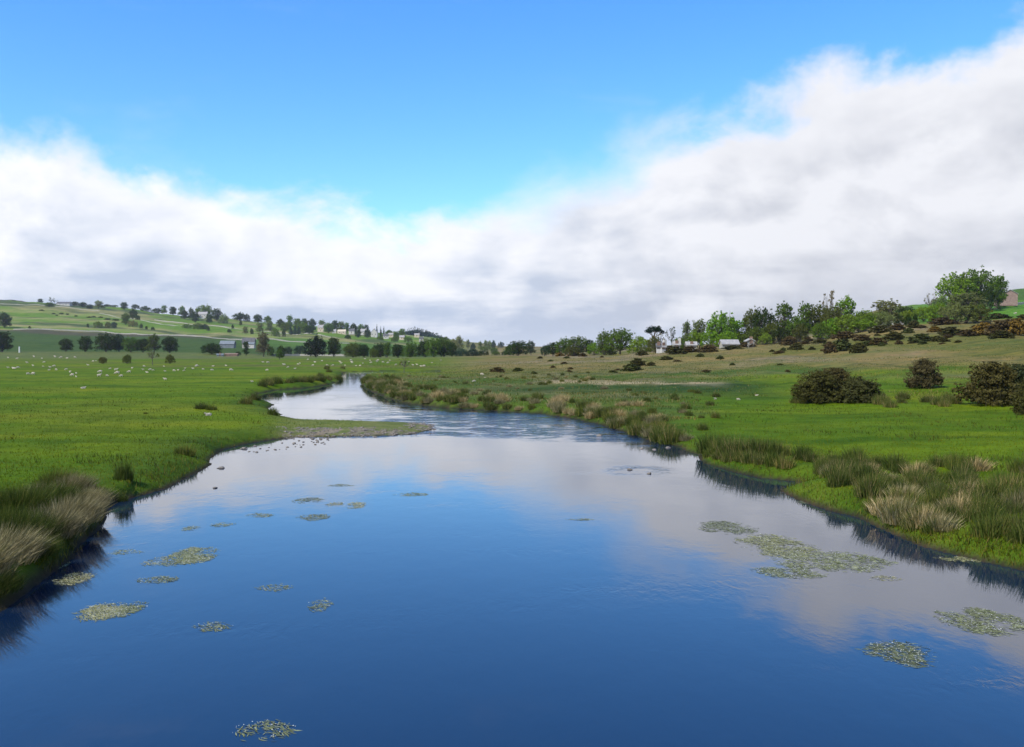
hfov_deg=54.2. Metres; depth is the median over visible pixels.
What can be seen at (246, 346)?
poplar tree
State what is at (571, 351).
bush
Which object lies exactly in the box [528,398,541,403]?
grass tussock
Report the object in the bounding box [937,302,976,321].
bush
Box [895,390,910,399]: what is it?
rush clump
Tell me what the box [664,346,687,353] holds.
gorse bush
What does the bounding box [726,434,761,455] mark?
rush clump
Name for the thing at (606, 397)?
rough grass
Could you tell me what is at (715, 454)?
rush clump
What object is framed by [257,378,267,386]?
rush clump
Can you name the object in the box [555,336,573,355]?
oak tree
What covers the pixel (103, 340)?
oak tree
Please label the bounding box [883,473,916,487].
rush clump
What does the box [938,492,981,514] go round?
grass tussock
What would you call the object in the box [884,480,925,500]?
grass tussock
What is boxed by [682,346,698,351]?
gorse bush
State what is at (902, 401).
rush clump
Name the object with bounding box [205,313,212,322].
round tree
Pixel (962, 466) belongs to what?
rush clump
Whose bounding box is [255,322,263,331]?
ash tree
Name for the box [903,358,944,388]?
gorse bush
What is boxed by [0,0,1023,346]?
sky
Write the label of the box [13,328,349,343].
stone wall
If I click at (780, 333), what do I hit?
bush
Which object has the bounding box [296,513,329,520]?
water weed
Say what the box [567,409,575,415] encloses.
grass tussock
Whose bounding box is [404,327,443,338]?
wood
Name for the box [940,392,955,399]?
rush clump
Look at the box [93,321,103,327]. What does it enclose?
bush
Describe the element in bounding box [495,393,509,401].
grass tussock
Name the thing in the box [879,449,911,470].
rush clump
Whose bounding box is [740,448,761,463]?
rush clump
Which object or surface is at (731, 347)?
gorse bush
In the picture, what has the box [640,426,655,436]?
grass tussock
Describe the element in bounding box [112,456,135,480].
rush clump
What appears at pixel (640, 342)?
bush
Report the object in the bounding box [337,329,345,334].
cottage
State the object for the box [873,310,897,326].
bush
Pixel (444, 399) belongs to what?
rush clump
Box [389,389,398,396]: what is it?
rush clump
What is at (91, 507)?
grass tussock
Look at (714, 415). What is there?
rush clump
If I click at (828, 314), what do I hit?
oak tree
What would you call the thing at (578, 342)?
oak tree
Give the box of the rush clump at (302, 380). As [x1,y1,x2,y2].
[297,376,307,381]
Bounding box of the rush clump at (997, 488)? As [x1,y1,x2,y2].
[971,473,1012,498]
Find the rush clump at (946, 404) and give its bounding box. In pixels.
[937,399,952,406]
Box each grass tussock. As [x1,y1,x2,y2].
[0,480,66,514]
[0,486,35,509]
[0,502,53,536]
[0,507,71,542]
[0,508,11,530]
[0,520,66,565]
[0,529,39,577]
[0,568,29,594]
[14,501,99,539]
[17,477,89,505]
[21,481,57,490]
[27,532,66,557]
[32,466,90,487]
[38,492,117,523]
[54,470,98,490]
[69,484,117,507]
[398,394,408,399]
[414,391,427,395]
[422,395,434,402]
[431,390,444,397]
[436,387,450,392]
[444,388,457,394]
[458,396,467,401]
[458,401,471,407]
[469,391,481,394]
[470,402,478,407]
[484,390,496,397]
[493,398,505,403]
[494,391,509,398]
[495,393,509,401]
[513,405,524,409]
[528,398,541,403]
[546,396,563,403]
[546,399,556,406]
[550,403,567,412]
[552,400,568,405]
[558,395,570,401]
[562,407,575,413]
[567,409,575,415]
[584,409,595,418]
[586,402,599,407]
[611,408,627,416]
[617,414,635,423]
[629,407,646,415]
[630,399,645,405]
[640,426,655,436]
[642,414,663,424]
[678,433,693,440]
[815,461,838,472]
[861,491,918,516]
[874,496,936,525]
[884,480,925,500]
[898,460,935,474]
[899,504,954,528]
[923,510,965,532]
[930,496,962,512]
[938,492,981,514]
[948,479,984,495]
[948,489,973,501]
[963,454,996,471]
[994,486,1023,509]
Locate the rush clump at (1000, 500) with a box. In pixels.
[986,493,1013,510]
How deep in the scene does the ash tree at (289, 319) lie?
1747.28 m
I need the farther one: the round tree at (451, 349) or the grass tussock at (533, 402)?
the round tree at (451, 349)
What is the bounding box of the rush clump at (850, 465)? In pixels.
[839,461,857,470]
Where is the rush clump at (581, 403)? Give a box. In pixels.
[575,398,588,407]
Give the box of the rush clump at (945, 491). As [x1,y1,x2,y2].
[931,486,957,498]
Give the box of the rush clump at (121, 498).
[116,492,130,501]
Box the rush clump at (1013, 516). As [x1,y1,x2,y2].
[994,504,1023,531]
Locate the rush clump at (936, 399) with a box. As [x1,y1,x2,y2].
[930,395,948,404]
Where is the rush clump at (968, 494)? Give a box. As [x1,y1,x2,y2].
[953,484,998,502]
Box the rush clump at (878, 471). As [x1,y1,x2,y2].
[850,461,888,476]
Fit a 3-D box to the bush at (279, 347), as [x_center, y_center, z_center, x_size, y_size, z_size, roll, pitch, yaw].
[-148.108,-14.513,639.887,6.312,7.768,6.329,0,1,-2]
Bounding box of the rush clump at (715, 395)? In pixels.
[711,392,721,396]
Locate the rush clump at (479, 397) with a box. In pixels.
[476,394,485,401]
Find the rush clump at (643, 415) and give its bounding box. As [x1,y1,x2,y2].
[637,413,647,420]
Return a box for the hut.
[224,353,238,355]
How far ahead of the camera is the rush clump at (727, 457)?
46.91 m
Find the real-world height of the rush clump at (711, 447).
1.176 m
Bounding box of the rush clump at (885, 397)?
[875,393,893,401]
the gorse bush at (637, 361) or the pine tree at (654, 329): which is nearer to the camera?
the gorse bush at (637, 361)
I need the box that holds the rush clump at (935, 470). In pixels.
[913,461,939,475]
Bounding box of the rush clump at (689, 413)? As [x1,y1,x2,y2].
[685,410,693,415]
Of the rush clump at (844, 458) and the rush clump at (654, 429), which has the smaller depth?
the rush clump at (844, 458)
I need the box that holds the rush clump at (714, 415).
[710,410,720,417]
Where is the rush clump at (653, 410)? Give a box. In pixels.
[646,406,657,412]
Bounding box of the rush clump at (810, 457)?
[800,448,823,462]
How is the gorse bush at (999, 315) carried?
on the ground at (216, 372)
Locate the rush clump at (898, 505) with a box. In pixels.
[881,498,917,524]
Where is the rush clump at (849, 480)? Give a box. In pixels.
[842,471,859,485]
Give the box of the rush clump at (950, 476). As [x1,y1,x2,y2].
[942,470,964,482]
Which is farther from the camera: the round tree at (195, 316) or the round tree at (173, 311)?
the round tree at (173, 311)
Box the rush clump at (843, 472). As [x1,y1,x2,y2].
[833,467,854,479]
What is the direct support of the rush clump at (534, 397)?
on the ground at (216, 372)
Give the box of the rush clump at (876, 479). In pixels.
[855,471,887,488]
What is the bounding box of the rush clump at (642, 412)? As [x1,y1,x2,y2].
[636,409,647,416]
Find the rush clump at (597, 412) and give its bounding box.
[591,404,610,416]
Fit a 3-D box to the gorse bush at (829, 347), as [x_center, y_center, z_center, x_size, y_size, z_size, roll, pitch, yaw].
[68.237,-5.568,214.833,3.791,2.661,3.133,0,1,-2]
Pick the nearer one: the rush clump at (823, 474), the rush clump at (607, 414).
the rush clump at (823, 474)
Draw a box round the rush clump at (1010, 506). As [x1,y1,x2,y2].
[998,498,1023,514]
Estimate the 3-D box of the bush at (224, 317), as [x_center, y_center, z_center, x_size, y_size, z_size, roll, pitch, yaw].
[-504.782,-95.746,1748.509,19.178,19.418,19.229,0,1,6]
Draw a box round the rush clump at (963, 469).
[947,460,978,476]
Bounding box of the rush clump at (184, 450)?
[172,442,197,455]
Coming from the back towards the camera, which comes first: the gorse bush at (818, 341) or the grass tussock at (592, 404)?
the gorse bush at (818, 341)
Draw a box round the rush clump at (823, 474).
[816,460,850,477]
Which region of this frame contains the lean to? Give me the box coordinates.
[248,342,254,347]
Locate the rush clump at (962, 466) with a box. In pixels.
[952,459,977,471]
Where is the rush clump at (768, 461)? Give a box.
[761,449,786,466]
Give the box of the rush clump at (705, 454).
[701,448,713,457]
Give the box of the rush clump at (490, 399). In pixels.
[482,394,498,402]
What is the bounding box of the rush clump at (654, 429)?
[648,424,663,436]
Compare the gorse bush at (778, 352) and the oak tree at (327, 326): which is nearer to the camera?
the gorse bush at (778, 352)
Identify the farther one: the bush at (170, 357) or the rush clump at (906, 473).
the bush at (170, 357)
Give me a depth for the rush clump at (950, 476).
36.56 m
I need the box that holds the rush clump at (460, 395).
[453,389,466,397]
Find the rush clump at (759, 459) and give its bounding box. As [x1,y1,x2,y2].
[752,451,764,464]
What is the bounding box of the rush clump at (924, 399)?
[918,396,931,402]
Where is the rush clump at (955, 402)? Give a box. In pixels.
[950,398,963,403]
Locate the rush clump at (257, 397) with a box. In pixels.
[248,391,261,400]
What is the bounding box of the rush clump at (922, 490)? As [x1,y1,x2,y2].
[916,482,928,496]
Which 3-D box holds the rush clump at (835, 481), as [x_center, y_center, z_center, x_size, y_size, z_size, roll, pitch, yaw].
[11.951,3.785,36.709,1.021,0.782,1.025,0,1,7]
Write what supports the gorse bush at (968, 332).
on the ground at (216, 372)
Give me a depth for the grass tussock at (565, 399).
90.31 m
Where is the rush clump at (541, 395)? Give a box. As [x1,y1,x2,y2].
[531,391,544,398]
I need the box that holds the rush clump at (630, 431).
[625,416,650,435]
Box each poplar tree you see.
[242,341,249,354]
[383,342,391,356]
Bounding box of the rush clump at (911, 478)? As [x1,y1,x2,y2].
[903,471,929,484]
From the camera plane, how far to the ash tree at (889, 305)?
328.64 m
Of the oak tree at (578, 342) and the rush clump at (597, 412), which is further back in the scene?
the oak tree at (578, 342)
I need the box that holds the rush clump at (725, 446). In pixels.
[714,431,749,456]
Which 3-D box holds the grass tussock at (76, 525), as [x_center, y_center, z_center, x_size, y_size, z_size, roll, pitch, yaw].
[-12.374,3.937,27.374,2.690,1.027,2.494,0,1,19]
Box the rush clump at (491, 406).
[484,401,498,409]
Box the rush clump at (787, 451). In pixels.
[776,441,793,455]
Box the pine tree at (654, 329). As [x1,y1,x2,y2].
[645,325,664,350]
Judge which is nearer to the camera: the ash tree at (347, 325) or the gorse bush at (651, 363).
the gorse bush at (651, 363)
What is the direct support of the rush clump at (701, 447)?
on the ground at (216, 372)
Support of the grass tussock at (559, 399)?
on the ground at (216, 372)
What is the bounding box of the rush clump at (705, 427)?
[695,422,710,430]
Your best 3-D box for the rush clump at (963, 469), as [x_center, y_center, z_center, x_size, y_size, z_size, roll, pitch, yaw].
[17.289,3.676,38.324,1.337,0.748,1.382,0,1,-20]
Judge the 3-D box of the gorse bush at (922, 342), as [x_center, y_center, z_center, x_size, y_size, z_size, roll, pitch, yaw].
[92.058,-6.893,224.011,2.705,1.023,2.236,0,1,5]
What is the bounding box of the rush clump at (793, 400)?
[788,396,799,402]
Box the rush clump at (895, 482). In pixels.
[889,476,907,490]
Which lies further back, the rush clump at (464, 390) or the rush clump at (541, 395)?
the rush clump at (464, 390)
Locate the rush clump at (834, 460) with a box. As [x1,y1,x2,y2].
[817,454,858,468]
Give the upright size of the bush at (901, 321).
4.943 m
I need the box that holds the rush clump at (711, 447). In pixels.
[704,435,735,454]
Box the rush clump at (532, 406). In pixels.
[527,404,535,408]
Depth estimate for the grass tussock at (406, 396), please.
105.34 m
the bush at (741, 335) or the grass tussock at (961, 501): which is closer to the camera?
the grass tussock at (961, 501)
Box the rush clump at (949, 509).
[935,501,961,520]
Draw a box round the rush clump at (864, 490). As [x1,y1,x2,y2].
[851,471,893,499]
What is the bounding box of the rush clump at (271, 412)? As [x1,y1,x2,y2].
[266,406,279,415]
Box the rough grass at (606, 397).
[363,323,1023,434]
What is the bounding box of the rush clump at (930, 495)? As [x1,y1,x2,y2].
[917,487,956,508]
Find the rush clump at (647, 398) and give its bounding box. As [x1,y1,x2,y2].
[641,395,651,401]
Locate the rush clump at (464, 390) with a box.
[457,386,470,392]
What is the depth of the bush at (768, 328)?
317.18 m
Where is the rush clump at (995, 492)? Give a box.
[976,485,1013,498]
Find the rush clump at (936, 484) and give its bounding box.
[922,479,948,491]
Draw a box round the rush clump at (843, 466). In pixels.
[828,460,859,472]
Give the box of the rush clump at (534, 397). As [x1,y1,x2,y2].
[530,393,540,400]
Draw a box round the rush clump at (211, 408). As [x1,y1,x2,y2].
[205,404,217,409]
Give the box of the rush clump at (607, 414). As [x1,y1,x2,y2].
[600,408,618,419]
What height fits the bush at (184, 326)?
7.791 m
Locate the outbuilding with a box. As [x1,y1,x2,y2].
[655,342,661,352]
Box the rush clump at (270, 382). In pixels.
[260,375,275,385]
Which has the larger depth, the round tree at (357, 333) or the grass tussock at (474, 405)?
the round tree at (357, 333)
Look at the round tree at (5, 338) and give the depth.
698.02 m
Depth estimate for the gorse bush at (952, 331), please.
252.68 m
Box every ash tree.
[93,300,104,308]
[144,333,161,351]
[161,305,167,312]
[177,305,185,314]
[187,307,194,318]
[242,326,248,333]
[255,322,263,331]
[256,331,271,356]
[264,320,273,330]
[276,349,283,359]
[286,315,292,325]
[343,323,349,331]
[455,335,463,348]
[527,340,535,352]
[681,319,692,340]
[692,318,707,348]
[728,320,744,338]
[774,300,794,334]
[797,301,814,335]
[834,294,857,328]
[871,298,904,327]
[932,297,948,312]
[943,291,988,322]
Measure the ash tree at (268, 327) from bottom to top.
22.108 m
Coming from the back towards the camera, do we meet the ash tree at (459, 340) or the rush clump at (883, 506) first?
the ash tree at (459, 340)
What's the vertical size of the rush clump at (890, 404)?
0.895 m
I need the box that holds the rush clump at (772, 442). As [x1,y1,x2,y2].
[754,436,786,455]
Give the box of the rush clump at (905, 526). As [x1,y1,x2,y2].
[896,508,935,530]
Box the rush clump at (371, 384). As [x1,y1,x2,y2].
[369,380,378,388]
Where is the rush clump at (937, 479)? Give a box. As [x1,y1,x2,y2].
[916,472,947,484]
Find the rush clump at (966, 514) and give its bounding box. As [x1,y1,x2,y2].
[957,502,989,522]
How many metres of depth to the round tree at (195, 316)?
1746.91 m
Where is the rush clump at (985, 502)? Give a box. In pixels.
[959,493,1005,513]
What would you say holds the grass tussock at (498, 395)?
on the ground at (216, 372)
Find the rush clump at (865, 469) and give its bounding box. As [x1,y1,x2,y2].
[844,462,882,481]
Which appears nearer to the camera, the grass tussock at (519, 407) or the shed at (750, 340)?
the grass tussock at (519, 407)
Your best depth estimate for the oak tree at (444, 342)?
553.40 m
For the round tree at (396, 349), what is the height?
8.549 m
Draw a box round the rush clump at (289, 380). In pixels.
[284,377,293,382]
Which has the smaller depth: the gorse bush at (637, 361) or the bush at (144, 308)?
the gorse bush at (637, 361)
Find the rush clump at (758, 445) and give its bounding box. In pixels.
[742,433,772,456]
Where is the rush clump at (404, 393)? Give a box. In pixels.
[400,391,411,399]
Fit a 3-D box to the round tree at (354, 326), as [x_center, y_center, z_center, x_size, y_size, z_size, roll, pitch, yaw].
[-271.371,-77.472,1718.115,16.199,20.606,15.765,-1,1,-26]
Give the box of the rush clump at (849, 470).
[839,465,862,476]
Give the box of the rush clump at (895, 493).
[882,485,915,501]
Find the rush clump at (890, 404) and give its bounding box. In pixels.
[881,399,898,407]
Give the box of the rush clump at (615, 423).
[607,417,623,428]
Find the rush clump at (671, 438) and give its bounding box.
[655,424,684,444]
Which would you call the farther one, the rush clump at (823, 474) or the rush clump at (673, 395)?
the rush clump at (673, 395)
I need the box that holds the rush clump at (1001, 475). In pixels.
[986,466,1021,482]
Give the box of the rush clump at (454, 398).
[445,392,460,401]
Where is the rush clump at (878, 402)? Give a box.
[872,395,889,404]
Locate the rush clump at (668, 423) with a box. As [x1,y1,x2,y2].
[656,421,676,429]
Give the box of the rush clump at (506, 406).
[501,401,512,408]
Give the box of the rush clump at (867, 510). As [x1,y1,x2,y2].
[860,495,887,511]
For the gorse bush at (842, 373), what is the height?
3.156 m
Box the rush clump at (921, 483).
[913,477,934,487]
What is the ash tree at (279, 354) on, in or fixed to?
on the ground at (216, 372)
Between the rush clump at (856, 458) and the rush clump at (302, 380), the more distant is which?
the rush clump at (302, 380)
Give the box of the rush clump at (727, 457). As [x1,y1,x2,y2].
[718,448,737,461]
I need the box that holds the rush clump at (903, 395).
[895,391,910,398]
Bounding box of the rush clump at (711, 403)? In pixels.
[705,399,714,404]
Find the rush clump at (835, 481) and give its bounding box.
[825,470,849,487]
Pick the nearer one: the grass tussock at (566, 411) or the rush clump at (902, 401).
the grass tussock at (566, 411)
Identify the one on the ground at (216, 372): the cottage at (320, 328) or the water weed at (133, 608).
the cottage at (320, 328)
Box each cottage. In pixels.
[56,302,72,305]
[198,312,207,317]
[317,324,323,331]
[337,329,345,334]
[371,328,377,336]
[383,333,388,338]
[661,340,666,352]
[672,338,680,345]
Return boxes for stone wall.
[0,303,99,310]
[3,300,159,313]
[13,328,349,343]
[99,313,189,325]
[157,320,336,337]
[271,354,343,355]
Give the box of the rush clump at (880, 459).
[872,456,884,466]
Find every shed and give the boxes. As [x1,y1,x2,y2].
[219,341,235,347]
[744,337,754,347]
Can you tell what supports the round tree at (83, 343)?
on the ground at (216, 372)
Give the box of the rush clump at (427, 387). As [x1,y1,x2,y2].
[424,384,435,389]
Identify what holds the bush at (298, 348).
on the ground at (216, 372)
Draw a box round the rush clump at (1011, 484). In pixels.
[988,470,1023,491]
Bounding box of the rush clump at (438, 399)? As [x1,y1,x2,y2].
[435,394,444,400]
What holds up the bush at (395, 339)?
on the ground at (216, 372)
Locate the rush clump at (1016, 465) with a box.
[1005,455,1023,472]
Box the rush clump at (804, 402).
[798,397,810,403]
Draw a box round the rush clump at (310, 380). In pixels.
[307,376,313,382]
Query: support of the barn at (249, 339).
on the ground at (216, 372)
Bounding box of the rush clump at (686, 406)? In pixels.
[679,401,691,408]
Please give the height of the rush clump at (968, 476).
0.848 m
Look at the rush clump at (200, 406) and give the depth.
81.09 m
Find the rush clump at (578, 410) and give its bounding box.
[574,404,587,415]
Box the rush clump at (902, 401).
[895,396,908,402]
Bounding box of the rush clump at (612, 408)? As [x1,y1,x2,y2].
[601,404,620,414]
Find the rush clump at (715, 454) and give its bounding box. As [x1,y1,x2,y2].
[711,451,722,459]
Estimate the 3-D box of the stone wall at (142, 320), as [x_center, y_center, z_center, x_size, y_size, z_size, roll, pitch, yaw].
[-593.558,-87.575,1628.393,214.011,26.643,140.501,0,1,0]
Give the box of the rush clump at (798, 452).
[789,444,815,460]
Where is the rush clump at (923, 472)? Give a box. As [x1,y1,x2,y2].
[904,468,936,478]
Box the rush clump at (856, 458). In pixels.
[848,453,870,465]
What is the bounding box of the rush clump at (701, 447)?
[694,430,728,453]
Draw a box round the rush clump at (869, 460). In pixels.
[865,456,881,466]
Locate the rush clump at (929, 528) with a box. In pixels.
[919,516,941,534]
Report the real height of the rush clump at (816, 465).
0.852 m
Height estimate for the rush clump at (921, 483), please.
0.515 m
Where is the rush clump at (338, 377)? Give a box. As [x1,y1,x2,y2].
[334,374,344,380]
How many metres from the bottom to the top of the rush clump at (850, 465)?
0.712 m
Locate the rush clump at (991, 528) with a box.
[968,508,1016,538]
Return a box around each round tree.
[0,311,12,327]
[0,331,13,351]
[44,302,54,306]
[58,337,73,351]
[76,336,92,351]
[79,302,86,306]
[111,322,117,327]
[111,333,123,351]
[120,302,128,308]
[120,312,130,324]
[129,309,137,318]
[135,338,149,352]
[161,336,179,352]
[169,306,176,314]
[180,310,189,318]
[191,311,199,322]
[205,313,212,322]
[211,308,222,320]
[253,314,262,321]
[263,316,271,322]
[275,319,283,327]
[292,318,301,328]
[304,325,314,333]
[307,318,317,330]
[327,337,341,356]
[332,320,338,329]
[336,321,344,329]
[349,323,357,331]
[354,330,361,336]
[357,324,363,331]
[359,344,369,357]
[364,329,370,337]
[392,343,403,357]
[398,329,405,336]
[416,341,428,356]
[446,343,457,356]
[545,342,559,355]
[585,339,592,351]
[990,273,1008,307]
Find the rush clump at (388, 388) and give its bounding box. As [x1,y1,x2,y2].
[385,385,394,392]
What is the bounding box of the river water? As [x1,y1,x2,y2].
[0,371,1023,746]
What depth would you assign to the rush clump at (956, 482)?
33.85 m
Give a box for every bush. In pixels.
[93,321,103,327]
[98,356,106,363]
[104,322,111,327]
[122,355,131,363]
[127,320,138,326]
[131,304,139,308]
[139,306,151,311]
[152,308,163,313]
[165,354,175,362]
[181,324,191,327]
[191,322,202,328]
[218,313,228,323]
[243,314,249,321]
[267,346,274,355]
[271,328,280,336]
[275,345,284,355]
[284,346,291,353]
[294,345,306,353]
[369,348,379,356]
[391,336,398,341]
[403,336,412,341]
[455,348,469,355]
[466,349,477,355]
[473,351,484,355]
[480,347,488,351]
[489,367,504,371]
[512,367,523,371]
[540,345,548,355]
[565,346,580,355]
[587,342,601,354]
[602,350,617,354]
[620,364,643,370]
[626,336,652,353]
[629,358,646,365]
[635,350,648,355]
[646,361,654,365]
[647,335,661,352]
[659,356,673,359]
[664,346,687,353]
[670,337,687,347]
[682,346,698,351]
[688,330,703,347]
[696,344,717,351]
[700,328,720,347]
[714,331,740,346]
[720,345,744,349]
[733,332,747,344]
[739,342,755,346]
[743,327,770,344]
[757,332,771,344]
[764,321,783,343]
[771,326,791,342]
[772,350,784,353]
[779,335,796,344]
[786,315,809,341]
[787,342,803,349]
[790,371,844,403]
[791,323,808,340]
[810,322,831,339]
[811,339,827,343]
[813,367,855,392]
[820,341,837,352]
[822,318,846,336]
[829,313,859,333]
[830,331,857,338]
[833,338,851,350]
[836,376,887,403]
[846,318,876,331]
[847,342,868,350]
[849,345,866,352]
[851,334,872,340]
[861,340,872,345]
[867,311,891,328]
[868,325,892,332]
[868,337,887,344]
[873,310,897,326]
[883,331,904,339]
[889,313,911,324]
[890,323,905,329]
[895,306,914,317]
[900,310,916,320]
[901,327,914,332]
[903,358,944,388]
[904,313,910,324]
[905,320,920,327]
[906,333,932,341]
[912,305,934,321]
[917,340,928,344]
[924,301,956,321]
[927,317,960,324]
[927,326,941,331]
[929,335,943,340]
[936,327,962,335]
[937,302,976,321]
[937,338,950,341]
[950,361,1021,406]
[957,329,978,335]
[958,302,992,322]
[972,321,991,334]
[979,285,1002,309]
[984,320,1015,335]
[988,313,1012,318]
[988,330,1015,337]
[1002,363,1023,391]
[1003,318,1023,334]
[1009,378,1023,414]
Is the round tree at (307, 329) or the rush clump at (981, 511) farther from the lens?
the round tree at (307, 329)
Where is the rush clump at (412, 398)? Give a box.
[408,393,417,400]
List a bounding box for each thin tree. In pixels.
[147,349,159,364]
[399,358,408,366]
[665,327,675,345]
[822,290,836,336]
[924,294,937,305]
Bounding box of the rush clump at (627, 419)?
[623,413,640,425]
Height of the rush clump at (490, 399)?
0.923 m
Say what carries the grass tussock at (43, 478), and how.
on the ground at (216, 372)
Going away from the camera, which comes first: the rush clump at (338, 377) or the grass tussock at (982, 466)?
the grass tussock at (982, 466)
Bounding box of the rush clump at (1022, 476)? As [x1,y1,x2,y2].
[1004,468,1023,484]
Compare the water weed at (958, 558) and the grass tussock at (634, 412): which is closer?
the water weed at (958, 558)
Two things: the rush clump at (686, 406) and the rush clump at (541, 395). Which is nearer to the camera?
the rush clump at (686, 406)
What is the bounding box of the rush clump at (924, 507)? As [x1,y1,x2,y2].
[906,501,941,513]
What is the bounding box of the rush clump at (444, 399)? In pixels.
[442,394,451,401]
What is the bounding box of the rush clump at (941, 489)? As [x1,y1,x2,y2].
[922,478,962,498]
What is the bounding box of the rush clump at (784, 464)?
[771,454,797,468]
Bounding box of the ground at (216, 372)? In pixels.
[0,288,1023,611]
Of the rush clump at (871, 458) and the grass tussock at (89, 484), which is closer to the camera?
the grass tussock at (89, 484)
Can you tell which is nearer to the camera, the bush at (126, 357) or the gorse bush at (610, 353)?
the bush at (126, 357)
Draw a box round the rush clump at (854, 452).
[841,444,869,459]
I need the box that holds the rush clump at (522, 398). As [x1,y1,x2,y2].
[519,395,527,400]
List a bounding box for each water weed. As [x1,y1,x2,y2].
[52,572,94,585]
[73,602,125,621]
[108,549,140,554]
[108,601,145,616]
[137,575,177,582]
[145,556,170,565]
[159,547,220,565]
[194,621,229,631]
[235,719,302,740]
[247,513,273,516]
[254,583,292,590]
[295,498,323,502]
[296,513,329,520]
[307,599,333,611]
[347,502,365,507]
[396,492,427,495]
[700,521,755,534]
[734,534,822,559]
[750,567,825,578]
[772,550,898,572]
[860,639,934,667]
[869,575,901,580]
[934,607,1023,636]
[940,556,978,561]
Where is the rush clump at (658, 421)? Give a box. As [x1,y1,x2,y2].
[650,419,665,426]
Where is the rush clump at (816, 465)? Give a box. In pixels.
[810,454,831,474]
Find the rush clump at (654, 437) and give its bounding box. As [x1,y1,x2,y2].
[647,423,674,441]
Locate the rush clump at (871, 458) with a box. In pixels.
[869,455,886,460]
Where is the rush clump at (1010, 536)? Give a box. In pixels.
[1000,527,1022,542]
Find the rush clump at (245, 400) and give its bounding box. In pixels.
[238,395,252,403]
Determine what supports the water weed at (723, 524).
on the river water
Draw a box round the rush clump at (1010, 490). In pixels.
[1001,481,1023,505]
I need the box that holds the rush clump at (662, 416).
[657,414,669,420]
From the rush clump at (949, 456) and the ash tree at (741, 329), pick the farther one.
the ash tree at (741, 329)
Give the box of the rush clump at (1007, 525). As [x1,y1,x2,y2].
[993,517,1022,532]
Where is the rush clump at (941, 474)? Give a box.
[935,468,952,479]
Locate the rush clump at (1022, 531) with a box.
[1006,513,1023,544]
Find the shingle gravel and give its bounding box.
[279,422,434,439]
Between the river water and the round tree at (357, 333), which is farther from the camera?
the round tree at (357, 333)
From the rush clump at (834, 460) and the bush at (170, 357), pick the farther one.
the bush at (170, 357)
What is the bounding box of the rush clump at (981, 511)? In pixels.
[967,500,1010,522]
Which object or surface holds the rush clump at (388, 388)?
on the ground at (216, 372)
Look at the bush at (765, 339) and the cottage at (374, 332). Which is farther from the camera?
the cottage at (374, 332)
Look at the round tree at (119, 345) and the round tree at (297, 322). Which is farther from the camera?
the round tree at (297, 322)
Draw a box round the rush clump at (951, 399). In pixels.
[942,394,959,403]
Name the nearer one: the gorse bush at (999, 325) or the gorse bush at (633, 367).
the gorse bush at (633, 367)
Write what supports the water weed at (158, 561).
on the river water
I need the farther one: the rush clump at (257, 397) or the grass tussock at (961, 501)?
the rush clump at (257, 397)
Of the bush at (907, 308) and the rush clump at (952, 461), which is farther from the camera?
the bush at (907, 308)
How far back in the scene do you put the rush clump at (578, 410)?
80.23 m
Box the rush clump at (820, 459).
[812,456,828,464]
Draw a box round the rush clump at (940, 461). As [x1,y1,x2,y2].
[925,453,947,466]
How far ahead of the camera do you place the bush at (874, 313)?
323.37 m
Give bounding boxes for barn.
[241,338,255,347]
[684,341,697,348]
[718,339,739,349]
[994,289,1017,306]
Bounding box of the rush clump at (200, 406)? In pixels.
[193,402,210,408]
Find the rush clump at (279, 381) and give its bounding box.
[272,377,283,383]
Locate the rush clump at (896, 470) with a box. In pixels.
[889,462,910,473]
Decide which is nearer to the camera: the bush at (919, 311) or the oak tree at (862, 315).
the oak tree at (862, 315)
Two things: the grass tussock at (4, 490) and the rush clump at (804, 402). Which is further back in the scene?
the rush clump at (804, 402)
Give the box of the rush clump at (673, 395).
[669,392,678,398]
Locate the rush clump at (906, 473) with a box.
[897,466,926,481]
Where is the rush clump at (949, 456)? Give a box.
[943,453,965,464]
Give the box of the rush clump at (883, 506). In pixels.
[877,500,893,516]
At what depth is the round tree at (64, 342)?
699.09 m
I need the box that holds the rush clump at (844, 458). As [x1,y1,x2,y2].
[837,452,853,461]
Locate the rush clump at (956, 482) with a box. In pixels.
[951,475,978,495]
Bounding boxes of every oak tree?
[94,332,117,351]
[121,336,139,351]
[195,303,212,318]
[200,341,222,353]
[231,311,245,320]
[280,321,290,330]
[296,322,306,332]
[302,333,328,356]
[323,323,333,332]
[342,341,361,357]
[372,342,386,356]
[400,342,418,356]
[424,336,443,356]
[438,335,452,356]
[503,340,530,355]
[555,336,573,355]
[566,335,589,352]
[596,331,615,354]
[603,328,634,353]
[706,310,740,343]
[742,306,760,338]
[750,306,776,335]
[805,300,830,339]
[821,306,841,329]
[854,310,876,331]
[934,271,979,305]
[958,264,996,303]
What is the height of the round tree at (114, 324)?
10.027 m
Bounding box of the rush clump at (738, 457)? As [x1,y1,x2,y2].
[732,451,750,461]
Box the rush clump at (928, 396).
[920,392,935,400]
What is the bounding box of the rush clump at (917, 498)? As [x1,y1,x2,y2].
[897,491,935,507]
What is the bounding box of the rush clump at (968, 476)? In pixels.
[946,468,985,484]
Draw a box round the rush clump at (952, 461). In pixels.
[944,449,974,469]
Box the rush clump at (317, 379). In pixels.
[310,374,320,380]
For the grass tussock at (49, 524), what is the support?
on the ground at (216, 372)

